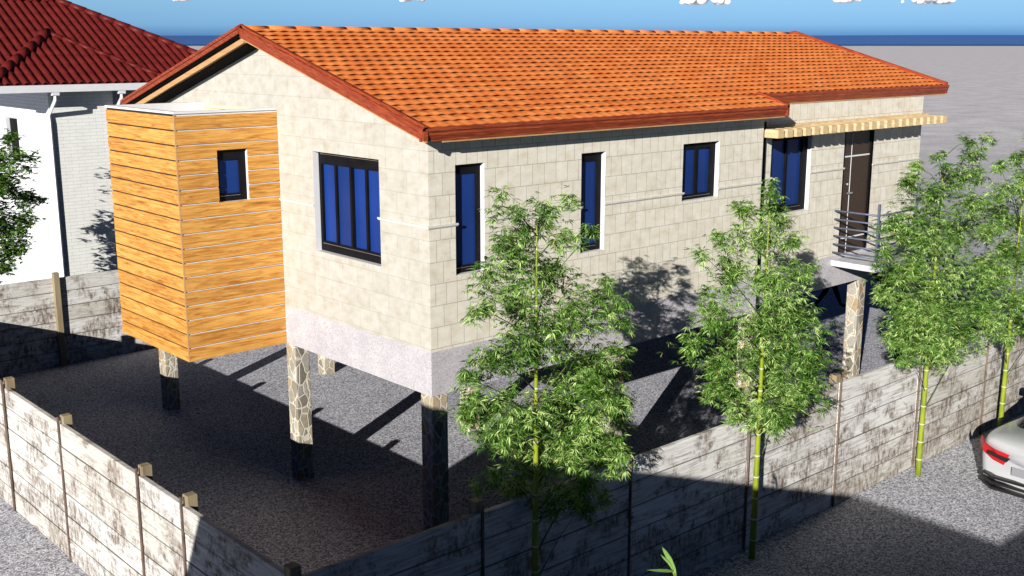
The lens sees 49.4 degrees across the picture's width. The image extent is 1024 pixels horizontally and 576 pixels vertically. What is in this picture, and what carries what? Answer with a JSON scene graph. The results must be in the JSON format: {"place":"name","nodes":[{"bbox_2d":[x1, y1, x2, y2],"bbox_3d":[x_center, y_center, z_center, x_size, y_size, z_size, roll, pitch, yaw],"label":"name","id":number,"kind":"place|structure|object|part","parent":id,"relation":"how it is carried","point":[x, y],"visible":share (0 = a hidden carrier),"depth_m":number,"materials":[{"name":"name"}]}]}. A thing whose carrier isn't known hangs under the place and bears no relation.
{"place":"outdoors","nodes":[
{"label":"outdoors","id":0,"kind":"place"},
{"bbox_2d":[0,0,197,284],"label":"neighbour house","id":1,"kind":"structure","parent":0,"point":[69,70],"depth_m":24.87,"materials":[{"name":"white paint"}]},
{"bbox_2d":[3,109,23,164],"bbox_3d":[-11.529,-3.500,25.782,0.140,1.220,0.990,-11,16,-41],"label":"window","id":2,"kind":"structure","parent":1,"relation":"in","point":[11,117],"depth_m":25.80,"materials":[{"name":"white paint"}]},
{"bbox_2d":[400,0,424,1],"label":"cloud","id":3,"kind":"structure","parent":0,"point":[411,0],"depth_m":2606.89,"materials":[{"name":"white"}]},
{"bbox_2d":[0,46,1023,575],"bbox_3d":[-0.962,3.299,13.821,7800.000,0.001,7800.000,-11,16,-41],"label":"ground","id":4,"kind":"structure","parent":0,"point":[218,442],"depth_m":17.68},
{"bbox_2d":[0,128,49,283],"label":"leafy tree","id":5,"kind":"object","parent":4,"relation":"on","point":[7,228],"visible":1,"depth_m":21.46,"materials":[{"name":"green plant"}]},
{"bbox_2d":[0,270,156,376],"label":"fence","id":6,"kind":"object","parent":4,"relation":"on","point":[55,320],"visible":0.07,"depth_m":21.75,"materials":[{"name":"white concrete"}]},
{"bbox_2d":[0,376,283,575],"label":"fence","id":7,"kind":"object","parent":4,"relation":"on","point":[87,506],"visible":1,"depth_m":12.63,"materials":[{"name":"white concrete"}]},
{"bbox_2d":[437,185,639,575],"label":"bamboo tree","id":8,"kind":"object","parent":4,"relation":"on","point":[600,449],"visible":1,"depth_m":10.66,"materials":[{"name":"green plant"}]},
{"bbox_2d":[105,24,978,529],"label":"stilt house","id":9,"kind":"structure","parent":4,"relation":"on","point":[301,192],"depth_m":15.15,"materials":[{"name":"stone"}]},
{"bbox_2d":[217,148,248,201],"bbox_3d":[-3.790,-1.520,14.918,0.447,0.690,0.210,-11,16,-41],"label":"window","id":10,"kind":"structure","parent":9,"relation":"in","point":[232,172],"depth_m":14.91,"materials":[{"name":"blue glass"}]},
{"bbox_2d":[313,151,380,265],"bbox_3d":[-2.024,-1.046,14.263,0.245,1.323,1.486,-11,16,-41],"label":"window","id":11,"kind":"structure","parent":9,"relation":"in","point":[346,188],"depth_m":14.33,"materials":[{"name":"blue glass"}]},
{"bbox_2d":[455,163,484,274],"bbox_3d":[-0.580,-0.847,13.426,0.451,1.319,0.235,-11,16,-41],"label":"window","id":12,"kind":"structure","parent":9,"relation":"in","point":[469,178],"depth_m":13.44,"materials":[{"name":"blue glass"}]},
{"bbox_2d":[580,151,605,253],"bbox_3d":[0.993,-1.150,14.809,0.454,1.319,0.235,-11,16,-41],"label":"window","id":13,"kind":"structure","parent":9,"relation":"in","point":[592,164],"depth_m":14.83,"materials":[{"name":"blue glass"}]},
{"bbox_2d":[682,141,719,200],"bbox_3d":[2.661,-1.717,16.223,0.828,0.818,0.235,-11,16,-41],"label":"window","id":14,"kind":"structure","parent":9,"relation":"in","point":[700,160],"depth_m":16.30,"materials":[{"name":"blue glass"}]},
{"bbox_2d":[770,135,811,213],"bbox_3d":[4.448,-1.873,18.181,1.123,1.269,0.235,-11,16,-41],"label":"window","id":15,"kind":"structure","parent":9,"relation":"in","point":[790,156],"depth_m":18.33,"materials":[{"name":"blue glass"}]},
{"bbox_2d":[838,129,873,252],"bbox_3d":[6.004,-1.705,19.552,0.943,2.216,0.090,-11,16,-41],"label":"door","id":16,"kind":"structure","parent":9,"relation":"in","point":[858,145],"depth_m":19.56,"materials":[{"name":"brown wood"}]},
{"bbox_2d":[284,316,1023,575],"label":"fence","id":17,"kind":"object","parent":4,"relation":"on","point":[685,503],"visible":0.86,"depth_m":13.46,"materials":[{"name":"white concrete"}]},
{"bbox_2d":[649,547,675,575],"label":"bamboo shoot","id":18,"kind":"object","parent":4,"relation":"on","point":[669,560],"visible":1,"depth_m":7.16,"materials":[{"name":"green plant"}]},
{"bbox_2d":[657,177,839,559],"bbox_3d":[2.664,1.059,13.023,2.033,4.758,3.322,8,15,31],"label":"bamboo tree","id":19,"kind":"object","parent":4,"relation":"on","point":[795,399],"visible":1,"depth_m":13.04,"materials":[{"name":"green plant"}]},
{"bbox_2d":[862,132,1012,475],"bbox_3d":[5.984,0.319,15.767,1.638,5.029,5.025,9,15,35],"label":"bamboo tree","id":20,"kind":"object","parent":4,"relation":"on","point":[928,322],"visible":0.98,"depth_m":15.36,"materials":[{"name":"green plant"}]},
{"bbox_2d":[969,130,1023,427],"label":"bamboo tree","id":21,"kind":"object","parent":4,"relation":"on","point":[1009,254],"visible":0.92,"depth_m":17.02,"materials":[{"name":"green plant"}]},
{"bbox_2d":[980,417,1023,498],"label":"sports car","id":22,"kind":"object","parent":4,"relation":"on","point":[1003,456],"visible":1,"depth_m":15.26,"materials":[{"name":"silver metal"}]},
{"bbox_3d":[8.364,1.778,15.927,2.550,0.430,1.560,-11,16,-41],"label":"window glass","id":23,"kind":"part","parent":22,"relation":"part of","materials":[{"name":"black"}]},
{"bbox_2d":[67,0,1023,35],"label":"sky","id":24,"kind":"structure","parent":0,"point":[159,17],"materials":[{"name":"blue"}]},
{"bbox_2d":[161,35,1023,44],"bbox_3d":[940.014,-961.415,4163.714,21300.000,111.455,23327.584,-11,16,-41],"label":"sea","id":25,"kind":"structure","parent":0,"point":[882,40],"depth_m":13018.98,"materials":[{"name":"blue liquid"}]},
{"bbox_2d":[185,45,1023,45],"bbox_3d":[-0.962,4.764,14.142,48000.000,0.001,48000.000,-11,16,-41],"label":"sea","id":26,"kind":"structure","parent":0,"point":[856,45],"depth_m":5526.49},
{"bbox_2d":[679,0,730,4],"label":"cloud","id":27,"kind":"structure","parent":0,"point":[699,2],"depth_m":2589.10,"materials":[{"name":"white"}]},
{"bbox_2d":[833,0,860,2],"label":"cloud","id":28,"kind":"structure","parent":0,"point":[843,1],"depth_m":2598.58,"materials":[{"name":"white"}]},
{"bbox_2d":[901,0,956,4],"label":"cloud","id":29,"kind":"structure","parent":0,"point":[934,2],"depth_m":2588.87,"materials":[{"name":"white"}]}
]}

